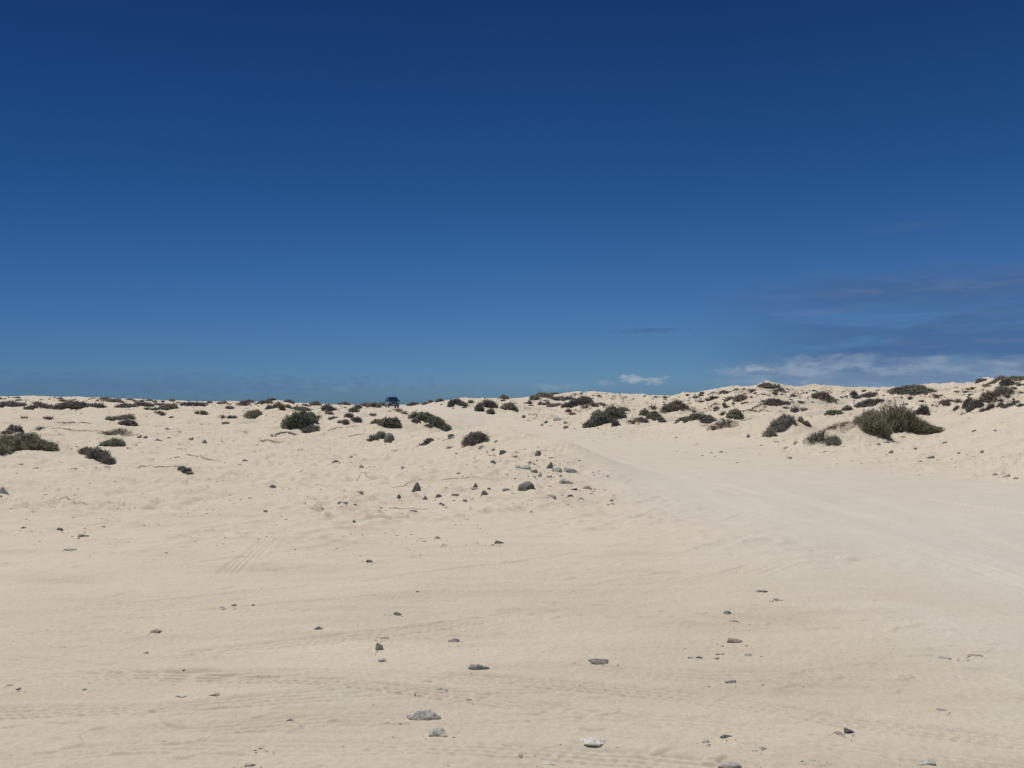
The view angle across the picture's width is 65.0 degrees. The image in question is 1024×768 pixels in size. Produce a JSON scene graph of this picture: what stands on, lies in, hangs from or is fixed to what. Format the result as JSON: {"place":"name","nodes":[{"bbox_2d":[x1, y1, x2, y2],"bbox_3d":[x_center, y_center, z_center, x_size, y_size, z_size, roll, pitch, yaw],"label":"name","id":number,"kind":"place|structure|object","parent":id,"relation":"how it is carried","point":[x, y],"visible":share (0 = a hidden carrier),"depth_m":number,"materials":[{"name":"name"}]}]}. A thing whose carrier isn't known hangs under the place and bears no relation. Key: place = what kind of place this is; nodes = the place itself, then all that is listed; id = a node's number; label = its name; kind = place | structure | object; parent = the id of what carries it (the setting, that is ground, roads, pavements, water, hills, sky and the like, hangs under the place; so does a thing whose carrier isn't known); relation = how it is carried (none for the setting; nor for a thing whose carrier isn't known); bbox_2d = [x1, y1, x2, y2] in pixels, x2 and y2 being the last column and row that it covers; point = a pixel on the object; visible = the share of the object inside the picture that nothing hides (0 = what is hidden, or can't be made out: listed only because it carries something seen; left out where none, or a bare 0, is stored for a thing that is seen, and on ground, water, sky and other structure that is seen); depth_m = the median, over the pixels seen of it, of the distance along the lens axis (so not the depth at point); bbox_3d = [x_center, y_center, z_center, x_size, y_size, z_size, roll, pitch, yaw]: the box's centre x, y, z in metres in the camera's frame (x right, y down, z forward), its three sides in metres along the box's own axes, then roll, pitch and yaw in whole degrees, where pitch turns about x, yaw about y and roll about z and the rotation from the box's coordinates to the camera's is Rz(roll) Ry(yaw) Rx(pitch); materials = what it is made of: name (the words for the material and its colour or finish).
{"place":"outdoors","nodes":[
{"label":"outdoors","id":0,"kind":"place"},
{"bbox_2d":[0,377,1023,767],"bbox_3d":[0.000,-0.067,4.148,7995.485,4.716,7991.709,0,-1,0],"label":"ground","id":1,"kind":"structure","parent":0,"point":[544,601],"depth_m":6.20,"materials":[{"name":"sand"}]},
{"bbox_2d":[0,486,8,494],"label":"boulder","id":2,"kind":"object","parent":1,"relation":"on","point":[3,490],"visible":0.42,"depth_m":13.89,"materials":[{"name":"grey stone"}]},
{"bbox_2d":[1,424,23,433],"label":"shrub","id":3,"kind":"object","parent":1,"relation":"on","point":[13,428],"visible":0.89,"depth_m":35.11,"materials":[{"name":"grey plant"}]},
{"bbox_2d":[0,400,27,407],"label":"shrub","id":4,"kind":"object","parent":1,"relation":"on","point":[11,403],"visible":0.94,"depth_m":82.72,"materials":[{"name":"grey plant"}]},
{"bbox_2d":[0,430,60,454],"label":"shrub","id":5,"kind":"object","parent":1,"relation":"on","point":[20,441],"visible":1,"depth_m":24.02,"materials":[{"name":"green plant"}]},
{"bbox_2d":[23,403,53,409],"bbox_3d":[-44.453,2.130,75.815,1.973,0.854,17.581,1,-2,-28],"label":"shrub","id":6,"kind":"object","parent":1,"relation":"on","point":[41,405],"visible":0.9,"depth_m":82.16,"materials":[{"name":"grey plant"}]},
{"bbox_2d":[50,400,106,409],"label":"shrub","id":7,"kind":"object","parent":1,"relation":"on","point":[76,405],"visible":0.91,"depth_m":82.51,"materials":[{"name":"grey plant"}]},
{"bbox_2d":[78,445,116,464],"bbox_3d":[-12.063,1.969,23.104,0.791,0.530,4.222,1,-2,-34],"label":"shrub","id":8,"kind":"object","parent":1,"relation":"on","point":[101,455],"visible":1,"depth_m":21.81,"materials":[{"name":"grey plant"}]},
{"bbox_2d":[98,396,123,402],"bbox_3d":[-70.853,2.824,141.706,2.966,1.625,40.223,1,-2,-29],"label":"shrub","id":9,"kind":"object","parent":1,"relation":"on","point":[107,399],"visible":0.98,"depth_m":124.96,"materials":[{"name":"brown plant"}]},
{"bbox_2d":[98,437,125,446],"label":"shrub","id":10,"kind":"object","parent":1,"relation":"on","point":[112,442],"visible":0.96,"depth_m":29.02,"materials":[{"name":"green plant"}]},
{"bbox_2d":[97,428,133,435],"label":"shrub","id":11,"kind":"object","parent":1,"relation":"on","point":[121,431],"visible":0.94,"depth_m":36.61,"materials":[{"name":"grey plant"}]},
{"bbox_2d":[104,413,135,420],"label":"shrub","id":12,"kind":"object","parent":1,"relation":"on","point":[122,417],"visible":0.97,"depth_m":50.47,"materials":[{"name":"green plant"}]},
{"bbox_2d":[117,418,137,425],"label":"shrub","id":13,"kind":"object","parent":1,"relation":"on","point":[128,422],"visible":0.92,"depth_m":47.41,"materials":[{"name":"green plant"}]},
{"bbox_2d":[114,400,168,407],"bbox_3d":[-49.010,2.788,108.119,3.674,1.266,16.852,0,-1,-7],"label":"shrub","id":14,"kind":"object","parent":1,"relation":"on","point":[134,404],"visible":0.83,"depth_m":104.30,"materials":[{"name":"green plant"}]},
{"bbox_2d":[143,407,159,410],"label":"shrub","id":15,"kind":"object","parent":1,"relation":"on","point":[153,409],"visible":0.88,"depth_m":86.84,"materials":[{"name":"green plant"}]},
{"bbox_2d":[158,402,178,409],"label":"shrub","id":16,"kind":"object","parent":1,"relation":"on","point":[169,406],"visible":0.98,"depth_m":87.26,"materials":[{"name":"green plant"}]},
{"bbox_2d":[177,465,193,474],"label":"shrub","id":17,"kind":"object","parent":1,"relation":"on","point":[187,470],"visible":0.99,"depth_m":17.37,"materials":[{"name":"grey plant"}]},
{"bbox_2d":[179,401,205,406],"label":"shrub","id":18,"kind":"object","parent":1,"relation":"on","point":[189,403],"visible":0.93,"depth_m":115.16,"materials":[{"name":"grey plant"}]},
{"bbox_2d":[235,399,252,405],"bbox_3d":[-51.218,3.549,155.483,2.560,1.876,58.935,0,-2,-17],"label":"shrub","id":19,"kind":"object","parent":1,"relation":"on","point":[244,402],"visible":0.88,"depth_m":127.94,"materials":[{"name":"brown plant"}]},
{"bbox_2d":[242,409,263,417],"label":"shrub","id":20,"kind":"object","parent":1,"relation":"on","point":[250,414],"visible":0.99,"depth_m":55.00,"materials":[{"name":"green plant"}]},
{"bbox_2d":[254,398,275,404],"bbox_3d":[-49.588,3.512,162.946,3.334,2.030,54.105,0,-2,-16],"label":"shrub","id":21,"kind":"object","parent":1,"relation":"on","point":[270,400],"visible":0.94,"depth_m":137.87,"materials":[{"name":"grey plant"}]},
{"bbox_2d":[272,401,291,409],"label":"shrub","id":22,"kind":"object","parent":1,"relation":"on","point":[279,405],"visible":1,"depth_m":87.04,"materials":[{"name":"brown plant"}]},
{"bbox_2d":[270,431,297,436],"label":"creeping stem","id":23,"kind":"object","parent":1,"relation":"on","point":[280,432],"visible":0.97,"depth_m":39.98,"materials":[{"name":"grey plant"}]},
{"bbox_2d":[280,408,318,428],"bbox_3d":[-11.304,1.887,44.319,1.859,1.193,5.583,0,-1,0],"label":"shrub","id":24,"kind":"object","parent":1,"relation":"on","point":[297,419],"visible":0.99,"depth_m":41.92,"materials":[{"name":"green plant"}]},
{"bbox_2d":[292,405,310,410],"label":"shrub","id":25,"kind":"object","parent":1,"relation":"on","point":[296,408],"visible":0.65,"depth_m":96.77,"materials":[{"name":"green plant"}]},
{"bbox_2d":[298,424,320,432],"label":"shrub","id":26,"kind":"object","parent":1,"relation":"on","point":[310,428],"visible":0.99,"depth_m":41.66,"materials":[{"name":"green plant"}]},
{"bbox_2d":[302,401,321,406],"bbox_3d":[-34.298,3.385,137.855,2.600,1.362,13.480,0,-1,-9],"label":"shrub","id":27,"kind":"object","parent":1,"relation":"on","point":[315,403],"visible":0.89,"depth_m":142.93,"materials":[{"name":"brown plant"}]},
{"bbox_2d":[320,404,338,411],"bbox_3d":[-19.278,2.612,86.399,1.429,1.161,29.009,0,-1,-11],"label":"shrub","id":28,"kind":"object","parent":1,"relation":"on","point":[327,407],"visible":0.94,"depth_m":72.52,"materials":[{"name":"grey plant"}]},
{"bbox_2d":[327,416,350,424],"bbox_3d":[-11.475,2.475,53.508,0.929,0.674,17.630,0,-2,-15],"label":"shrub","id":29,"kind":"object","parent":1,"relation":"on","point":[345,421],"visible":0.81,"depth_m":45.27,"materials":[{"name":"green plant"}]},
{"bbox_2d":[343,412,361,422],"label":"shrub","id":30,"kind":"object","parent":1,"relation":"on","point":[357,419],"visible":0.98,"depth_m":57.52,"materials":[{"name":"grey plant"}]},
{"bbox_2d":[348,404,362,412],"bbox_3d":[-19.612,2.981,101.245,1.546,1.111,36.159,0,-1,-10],"label":"shrub","id":31,"kind":"object","parent":1,"relation":"on","point":[356,408],"visible":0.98,"depth_m":84.14,"materials":[{"name":"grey plant"}]},
{"bbox_2d":[361,402,384,407],"bbox_3d":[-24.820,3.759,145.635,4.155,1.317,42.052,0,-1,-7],"label":"shrub","id":32,"kind":"object","parent":1,"relation":"on","point":[373,404],"visible":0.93,"depth_m":125.68,"materials":[{"name":"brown plant"}]},
{"bbox_2d":[366,430,385,441],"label":"shrub","id":33,"kind":"object","parent":1,"relation":"on","point":[379,435],"visible":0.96,"depth_m":32.12,"materials":[{"name":"green plant"}]},
{"bbox_2d":[375,643,382,650],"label":"stone","id":34,"kind":"object","parent":1,"relation":"on","point":[378,646],"visible":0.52,"depth_m":5.22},
{"bbox_2d":[370,416,401,427],"bbox_3d":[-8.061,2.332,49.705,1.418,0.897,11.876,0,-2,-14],"label":"shrub","id":35,"kind":"object","parent":1,"relation":"on","point":[392,422],"visible":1,"depth_m":44.24,"materials":[{"name":"green plant"}]},
{"bbox_2d":[384,433,394,442],"bbox_3d":[-4.282,2.134,28.100,0.452,0.868,0.282,-1,-2,21],"label":"boulder","id":36,"kind":"object","parent":1,"relation":"on","point":[389,438],"visible":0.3,"depth_m":28.04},
{"bbox_2d":[412,482,420,491],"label":"boulder","id":37,"kind":"object","parent":1,"relation":"on","point":[416,487],"visible":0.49,"depth_m":14.01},
{"bbox_2d":[410,418,432,427],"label":"shrub","id":38,"kind":"object","parent":1,"relation":"on","point":[415,420],"visible":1,"depth_m":45.16,"materials":[{"name":"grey plant"}]},
{"bbox_2d":[406,708,440,720],"bbox_3d":[-0.454,1.721,4.113,0.178,0.111,0.114,0,-1,0],"label":"stone","id":39,"kind":"object","parent":1,"relation":"on","point":[423,714],"visible":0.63,"depth_m":4.10,"materials":[{"name":"stone"}]},
{"bbox_2d":[417,437,433,446],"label":"shrub","id":40,"kind":"object","parent":1,"relation":"on","point":[427,441],"visible":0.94,"depth_m":25.94,"materials":[{"name":"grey plant"}]},
{"bbox_2d":[408,410,451,431],"bbox_3d":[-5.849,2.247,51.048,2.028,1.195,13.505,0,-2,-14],"label":"shrub","id":41,"kind":"object","parent":1,"relation":"on","point":[437,421],"visible":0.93,"depth_m":45.40,"materials":[{"name":"green plant"}]},
{"bbox_2d":[428,726,447,736],"bbox_3d":[-0.345,1.706,3.910,0.126,0.076,0.096,0,-1,0],"label":"stone","id":42,"kind":"object","parent":1,"relation":"on","point":[437,731],"visible":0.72,"depth_m":3.88,"materials":[{"name":"stone"}]},
{"bbox_2d":[447,398,469,406],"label":"shrub","id":43,"kind":"object","parent":1,"relation":"on","point":[451,402],"visible":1,"depth_m":89.39,"materials":[{"name":"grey plant"}]},
{"bbox_2d":[460,431,490,446],"bbox_3d":[-1.110,1.630,23.752,0.702,0.576,1.146,1,-2,-32],"label":"shrub","id":44,"kind":"object","parent":1,"relation":"on","point":[471,438],"visible":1,"depth_m":23.57,"materials":[{"name":"grey plant"}]},
{"bbox_2d":[468,664,488,669],"bbox_3d":[-0.195,1.728,4.847,0.145,0.089,0.076,0,-1,0],"label":"stone","id":45,"kind":"object","parent":1,"relation":"on","point":[476,667],"visible":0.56,"depth_m":4.83,"materials":[{"name":"stone"}]},
{"bbox_2d":[474,398,498,410],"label":"shrub","id":46,"kind":"object","parent":1,"relation":"on","point":[486,403],"visible":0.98,"depth_m":79.33,"materials":[{"name":"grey plant"}]},
{"bbox_2d":[486,408,494,413],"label":"shrub","id":47,"kind":"object","parent":1,"relation":"on","point":[490,411],"visible":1,"depth_m":76.27,"materials":[{"name":"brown plant"}]},
{"bbox_2d":[3,413,985,767],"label":"gravel","id":48,"kind":"structure","parent":1,"relation":"on","point":[397,535],"depth_m":11.62,"materials":[{"name":"stone"}]},
{"bbox_2d":[499,401,518,410],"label":"shrub","id":49,"kind":"object","parent":1,"relation":"on","point":[510,405],"visible":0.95,"depth_m":80.40,"materials":[{"name":"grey plant"}]},
{"bbox_2d":[3,413,1018,767],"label":"clods","id":50,"kind":"object","parent":1,"relation":"on","point":[477,525],"visible":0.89,"depth_m":11.66,"materials":[{"name":"beige soil"}]},
{"bbox_2d":[13,382,1019,454],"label":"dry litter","id":51,"kind":"object","parent":1,"relation":"on","point":[548,418],"visible":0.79,"depth_m":49.49,"materials":[{"name":"brown plant"}]},
{"bbox_2d":[21,382,1023,415],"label":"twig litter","id":52,"kind":"object","parent":1,"relation":"on","point":[684,398],"visible":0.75,"depth_m":62.93,"materials":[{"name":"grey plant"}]},
{"bbox_2d":[518,481,535,490],"bbox_3d":[0.260,1.881,13.947,0.358,0.387,0.281,0,-1,0],"label":"boulder","id":53,"kind":"object","parent":1,"relation":"on","point":[526,485],"visible":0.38,"depth_m":13.88,"materials":[{"name":"stone"}]},
{"bbox_2d":[529,391,560,400],"bbox_3d":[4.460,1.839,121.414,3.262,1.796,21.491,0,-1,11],"label":"shrub","id":54,"kind":"object","parent":1,"relation":"on","point":[537,396],"visible":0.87,"depth_m":123.08,"materials":[{"name":"green plant"}]},
{"bbox_2d":[537,401,561,406],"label":"shrub","id":55,"kind":"object","parent":1,"relation":"on","point":[550,404],"visible":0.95,"depth_m":89.17,"materials":[{"name":"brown plant"}]},
{"bbox_2d":[552,467,561,472],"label":"stone","id":56,"kind":"object","parent":1,"relation":"on","point":[556,469],"visible":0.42,"depth_m":16.24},
{"bbox_2d":[546,395,573,400],"bbox_3d":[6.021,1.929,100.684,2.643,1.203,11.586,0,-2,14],"label":"shrub","id":57,"kind":"object","parent":1,"relation":"on","point":[561,399],"visible":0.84,"depth_m":95.86,"materials":[{"name":"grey plant"}]},
{"bbox_2d":[558,478,572,483],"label":"stone","id":58,"kind":"object","parent":1,"relation":"on","point":[563,481],"visible":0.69,"depth_m":15.03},
{"bbox_2d":[565,408,575,414],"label":"shrub","id":59,"kind":"object","parent":1,"relation":"on","point":[570,411],"visible":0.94,"depth_m":71.22,"materials":[{"name":"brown plant"}]},
{"bbox_2d":[564,467,577,472],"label":"stone","id":60,"kind":"object","parent":1,"relation":"on","point":[569,470],"visible":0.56,"depth_m":16.04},
{"bbox_2d":[561,395,592,407],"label":"shrub","id":61,"kind":"object","parent":1,"relation":"on","point":[582,399],"visible":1,"depth_m":76.97,"materials":[{"name":"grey plant"}]},
{"bbox_2d":[580,737,605,746],"bbox_3d":[0.385,1.701,3.813,0.172,0.042,0.108,0,-1,0],"label":"stone","id":62,"kind":"object","parent":1,"relation":"on","point":[593,741],"visible":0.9,"depth_m":3.79,"materials":[{"name":"stone"}]},
{"bbox_2d":[588,659,608,663],"bbox_3d":[0.532,1.714,4.951,0.130,0.036,0.093,0,-1,0],"label":"stone","id":63,"kind":"object","parent":1,"relation":"on","point":[599,661],"visible":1,"depth_m":4.93,"materials":[{"name":"stone"}]},
{"bbox_2d":[590,400,607,406],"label":"shrub","id":64,"kind":"object","parent":1,"relation":"on","point":[593,404],"visible":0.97,"depth_m":76.50,"materials":[{"name":"brown plant"}]},
{"bbox_2d":[581,405,630,427],"bbox_3d":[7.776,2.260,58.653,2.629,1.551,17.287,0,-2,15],"label":"shrub","id":65,"kind":"object","parent":1,"relation":"on","point":[606,415],"visible":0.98,"depth_m":51.87,"materials":[{"name":"green plant"}]},
{"bbox_2d":[611,418,620,425],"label":"shrub","id":66,"kind":"object","parent":1,"relation":"on","point":[615,423],"visible":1,"depth_m":47.70,"materials":[{"name":"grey plant"}]},
{"bbox_2d":[626,417,640,423],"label":"shrub","id":67,"kind":"object","parent":1,"relation":"on","point":[632,421],"visible":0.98,"depth_m":47.98,"materials":[{"name":"plant"}]},
{"bbox_2d":[633,416,649,422],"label":"shrub","id":68,"kind":"object","parent":1,"relation":"on","point":[642,419],"visible":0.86,"depth_m":52.07,"materials":[{"name":"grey plant"}]},
{"bbox_2d":[639,408,665,422],"bbox_3d":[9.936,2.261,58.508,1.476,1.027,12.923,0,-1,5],"label":"shrub","id":69,"kind":"object","parent":1,"relation":"on","point":[653,415],"visible":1,"depth_m":53.22,"materials":[{"name":"green plant"}]},
{"bbox_2d":[659,399,688,412],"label":"shrub","id":70,"kind":"object","parent":1,"relation":"on","point":[672,406],"visible":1,"depth_m":56.80,"materials":[{"name":"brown plant"}]},
{"bbox_2d":[673,412,716,423],"bbox_3d":[10.020,1.969,44.888,1.741,0.853,5.381,0,-1,0],"label":"shrub","id":71,"kind":"object","parent":1,"relation":"on","point":[705,418],"visible":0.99,"depth_m":42.81,"materials":[{"name":"green plant"}]},
{"bbox_2d":[706,418,738,430],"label":"shrub","id":72,"kind":"object","parent":1,"relation":"on","point":[721,424],"visible":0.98,"depth_m":36.85,"materials":[{"name":"plant"}]},
{"bbox_2d":[717,761,741,767],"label":"stone","id":73,"kind":"object","parent":1,"relation":"on","point":[727,764],"visible":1,"depth_m":3.60,"materials":[{"name":"stone"}]},
{"bbox_2d":[725,407,744,419],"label":"shrub","id":74,"kind":"object","parent":1,"relation":"on","point":[735,414],"visible":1,"depth_m":43.02,"materials":[{"name":"green plant"}]},
{"bbox_2d":[727,638,742,642],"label":"stone","id":75,"kind":"object","parent":1,"relation":"on","point":[732,640],"visible":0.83,"depth_m":5.35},
{"bbox_2d":[725,393,747,401],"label":"shrub","id":76,"kind":"object","parent":1,"relation":"on","point":[739,397],"visible":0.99,"depth_m":57.52,"materials":[{"name":"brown plant"}]},
{"bbox_2d":[757,382,781,388],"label":"shrub","id":77,"kind":"object","parent":1,"relation":"on","point":[768,384],"visible":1,"depth_m":63.39,"materials":[{"name":"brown plant"}]},
{"bbox_2d":[762,398,789,405],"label":"shrub","id":78,"kind":"object","parent":1,"relation":"on","point":[772,402],"visible":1,"depth_m":45.96,"materials":[{"name":"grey plant"}]},
{"bbox_2d":[761,413,796,436],"bbox_3d":[10.873,1.702,33.217,1.154,1.009,3.074,-1,-2,39],"label":"shrub","id":79,"kind":"object","parent":1,"relation":"on","point":[781,423],"visible":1,"depth_m":33.58,"materials":[{"name":"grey plant"}]},
{"bbox_2d":[798,416,811,426],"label":"shrub","id":80,"kind":"object","parent":1,"relation":"on","point":[802,421],"visible":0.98,"depth_m":34.03,"materials":[{"name":"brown plant"}]},
{"bbox_2d":[802,429,829,444],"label":"shrub","id":81,"kind":"object","parent":1,"relation":"on","point":[815,437],"visible":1,"depth_m":27.64,"materials":[{"name":"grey plant"}]},
{"bbox_2d":[810,391,831,400],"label":"shrub","id":82,"kind":"object","parent":1,"relation":"on","point":[823,395],"visible":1,"depth_m":52.32,"materials":[{"name":"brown plant"}]},
{"bbox_2d":[823,435,841,445],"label":"shrub","id":83,"kind":"object","parent":1,"relation":"on","point":[832,440],"visible":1,"depth_m":27.40,"materials":[{"name":"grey plant"}]},
{"bbox_2d":[824,409,843,415],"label":"shrub","id":84,"kind":"object","parent":1,"relation":"on","point":[832,412],"visible":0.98,"depth_m":43.24,"materials":[{"name":"green plant"}]},
{"bbox_2d":[822,419,856,431],"bbox_3d":[11.575,1.528,28.510,1.238,0.556,1.142,1,-2,-39],"label":"shrub","id":85,"kind":"object","parent":1,"relation":"on","point":[834,427],"visible":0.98,"depth_m":28.43,"materials":[{"name":"plant"}]},
{"bbox_2d":[841,403,852,410],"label":"shrub","id":86,"kind":"object","parent":1,"relation":"on","point":[846,407],"visible":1,"depth_m":45.97,"materials":[{"name":"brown plant"}]},
{"bbox_2d":[844,728,854,733],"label":"stone","id":87,"kind":"object","parent":1,"relation":"on","point":[847,731],"visible":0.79,"depth_m":3.93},
{"bbox_2d":[851,392,876,398],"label":"shrub","id":88,"kind":"object","parent":1,"relation":"on","point":[869,395],"visible":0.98,"depth_m":56.50,"materials":[{"name":"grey plant"}]},
{"bbox_2d":[853,398,882,407],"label":"shrub","id":89,"kind":"object","parent":1,"relation":"on","point":[867,402],"visible":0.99,"depth_m":49.62,"materials":[{"name":"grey plant"}]},
{"bbox_2d":[852,400,945,439],"bbox_3d":[14.848,1.281,30.941,3.244,1.496,8.319,-1,-2,22],"label":"shrub","id":90,"kind":"object","parent":1,"relation":"on","point":[887,422],"visible":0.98,"depth_m":29.85,"materials":[{"name":"green plant"}]},
{"bbox_2d":[887,384,937,395],"bbox_3d":[27.662,0.411,55.671,3.259,0.905,1.570,-1,-2,33],"label":"shrub","id":91,"kind":"object","parent":1,"relation":"on","point":[903,389],"visible":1,"depth_m":55.57,"materials":[{"name":"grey plant"}]},
{"bbox_2d":[914,404,931,414],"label":"shrub","id":92,"kind":"object","parent":1,"relation":"on","point":[922,410],"visible":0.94,"depth_m":36.67,"materials":[{"name":"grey plant"}]},
{"bbox_2d":[919,759,935,765],"bbox_3d":[1.865,1.705,3.612,0.094,0.026,0.064,0,-1,0],"label":"stone","id":93,"kind":"object","parent":1,"relation":"on","point":[928,762],"visible":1,"depth_m":3.61,"materials":[{"name":"stone"}]},
{"bbox_2d":[938,398,955,405],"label":"shrub","id":94,"kind":"object","parent":1,"relation":"on","point":[943,401],"visible":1,"depth_m":42.35,"materials":[{"name":"brown plant"}]},
{"bbox_2d":[961,396,983,411],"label":"shrub","id":95,"kind":"object","parent":1,"relation":"on","point":[970,403],"visible":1,"depth_m":34.47,"materials":[{"name":"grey plant"}]},
{"bbox_2d":[980,390,999,401],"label":"shrub","id":96,"kind":"object","parent":1,"relation":"on","point":[988,396],"visible":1,"depth_m":34.39,"materials":[{"name":"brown plant"}]},
{"bbox_2d":[993,385,1015,394],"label":"shrub","id":97,"kind":"object","parent":1,"relation":"on","point":[1005,390],"visible":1,"depth_m":34.26,"materials":[{"name":"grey plant"}]},
{"bbox_2d":[998,378,1014,385],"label":"shrub","id":98,"kind":"object","parent":1,"relation":"on","point":[1003,382],"visible":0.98,"depth_m":42.68,"materials":[{"name":"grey plant"}]},
{"bbox_2d":[991,375,1023,383],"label":"shrub","id":99,"kind":"object","parent":1,"relation":"on","point":[999,378],"visible":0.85,"depth_m":43.20,"materials":[{"name":"green plant"}]},
{"bbox_2d":[1002,400,1023,407],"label":"shrub","id":100,"kind":"object","parent":1,"relation":"on","point":[1013,403],"visible":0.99,"depth_m":33.40,"materials":[{"name":"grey plant"}]},
{"bbox_2d":[0,0,1023,404],"label":"sky","id":101,"kind":"structure","parent":0,"point":[330,202],"materials":[{"name":"blue"}]},
{"bbox_2d":[382,402,1023,640],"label":"road","id":102,"kind":"structure","parent":0,"point":[931,537],"depth_m":12.63,"materials":[{"name":"sand"}]},
{"bbox_2d":[385,397,399,407],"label":"parked van","id":103,"kind":"object","parent":102,"relation":"on","point":[391,401],"visible":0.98,"depth_m":138.96,"materials":[{"name":"blue paint"}]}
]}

